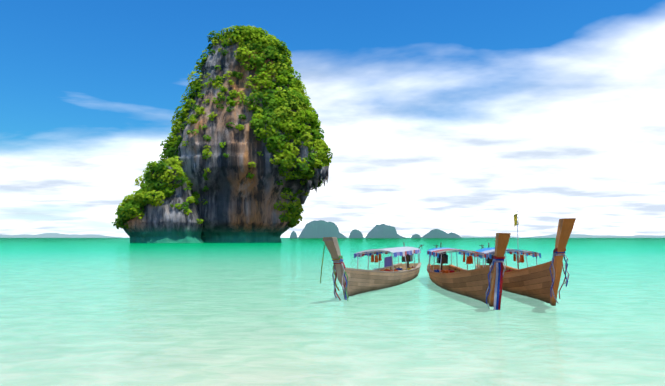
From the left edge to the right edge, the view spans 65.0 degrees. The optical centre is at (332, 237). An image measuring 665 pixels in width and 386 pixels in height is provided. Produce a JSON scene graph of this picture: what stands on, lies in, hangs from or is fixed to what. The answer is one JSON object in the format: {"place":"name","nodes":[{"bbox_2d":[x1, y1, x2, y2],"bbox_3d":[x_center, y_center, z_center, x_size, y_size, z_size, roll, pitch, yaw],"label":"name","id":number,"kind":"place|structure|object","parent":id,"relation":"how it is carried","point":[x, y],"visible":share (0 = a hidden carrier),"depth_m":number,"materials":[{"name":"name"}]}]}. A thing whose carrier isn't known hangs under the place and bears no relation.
{"place":"outdoors","nodes":[
{"label":"outdoors","id":0,"kind":"place"},
{"bbox_2d":[0,233,119,237],"bbox_3d":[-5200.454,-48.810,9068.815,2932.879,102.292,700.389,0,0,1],"label":"island","id":1,"kind":"structure","parent":0,"point":[50,235],"depth_m":8793.59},
{"bbox_2d":[0,238,664,385],"bbox_3d":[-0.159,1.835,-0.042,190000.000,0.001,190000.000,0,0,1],"label":"water surface","id":2,"kind":"object","parent":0,"point":[99,312],"visible":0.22,"depth_m":11.71,"materials":[{"name":"teal liquid"}]},
{"bbox_2d":[123,31,321,242],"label":"karst island","id":3,"kind":"structure","parent":2,"relation":"on","point":[238,207],"depth_m":183.36,"materials":[{"name":"grey stone"}]},
{"bbox_2d":[112,25,332,228],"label":"vegetation","id":4,"kind":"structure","parent":3,"relation":"on","point":[293,96],"depth_m":185.07,"materials":[{"name":"green plant"}]},
{"bbox_2d":[299,166,328,203],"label":"stalactites","id":5,"kind":"object","parent":3,"relation":"on","point":[323,174],"visible":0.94,"depth_m":190.25,"materials":[{"name":"grey stone"}]},
{"bbox_2d":[290,231,297,237],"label":"islet","id":6,"kind":"object","parent":2,"relation":"on","point":[293,234],"visible":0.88,"depth_m":1493.20,"materials":[{"name":"teal stone"}]},
{"bbox_2d":[298,220,345,237],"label":"islet","id":7,"kind":"object","parent":2,"relation":"on","point":[317,229],"visible":0.85,"depth_m":1485.45,"materials":[{"name":"teal stone"}]},
{"bbox_2d":[349,229,363,237],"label":"islet","id":8,"kind":"object","parent":2,"relation":"on","point":[355,233],"visible":0.88,"depth_m":1562.14,"materials":[{"name":"teal stone"}]},
{"bbox_2d":[320,237,421,299],"bbox_3d":[2.258,1.044,21.940,2.118,2.105,15.799,-2,-1,18],"label":"longtail boat","id":9,"kind":"object","parent":2,"relation":"on","point":[352,281],"visible":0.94,"depth_m":18.13,"materials":[{"name":"brown wood"}]},
{"bbox_2d":[365,224,404,237],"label":"islet","id":10,"kind":"object","parent":2,"relation":"on","point":[382,231],"visible":0.88,"depth_m":1568.56,"materials":[{"name":"teal stone"}]},
{"bbox_2d":[411,234,420,237],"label":"islet","id":11,"kind":"object","parent":2,"relation":"on","point":[415,236],"visible":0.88,"depth_m":1644.42,"materials":[{"name":"teal stone"}]},
{"bbox_2d":[421,229,460,237],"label":"islet","id":12,"kind":"object","parent":2,"relation":"on","point":[435,233],"visible":0.9,"depth_m":1652.22,"materials":[{"name":"teal stone"}]},
{"bbox_2d":[427,233,510,309],"bbox_3d":[4.771,0.981,20.320,1.820,2.190,15.260,2,0,4],"label":"longtail boat","id":13,"kind":"object","parent":2,"relation":"on","point":[484,284],"visible":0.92,"depth_m":15.44,"materials":[{"name":"brown wood"}]},
{"bbox_2d":[476,211,575,305],"bbox_3d":[6.786,0.545,20.265,1.820,3.061,15.660,-2,0,8],"label":"longtail boat","id":14,"kind":"object","parent":2,"relation":"on","point":[541,282],"visible":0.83,"depth_m":14.92,"materials":[{"name":"brown wood"}]},
{"bbox_2d":[0,0,664,237],"label":"sky","id":15,"kind":"structure","parent":0,"point":[460,117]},
{"bbox_2d":[461,236,520,237],"bbox_3d":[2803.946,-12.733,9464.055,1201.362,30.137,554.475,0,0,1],"label":"island","id":16,"kind":"structure","parent":0,"point":[483,237],"depth_m":9228.78,"materials":[{"name":"white"}]},
{"bbox_2d":[522,234,664,237],"bbox_3d":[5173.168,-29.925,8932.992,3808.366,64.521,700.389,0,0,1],"label":"island","id":17,"kind":"structure","parent":0,"point":[585,236],"depth_m":8669.39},
{"bbox_2d":[630,235,657,237],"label":"island","id":18,"kind":"structure","parent":0,"point":[643,236],"depth_m":7877.85,"materials":[{"name":"white"}]}
]}

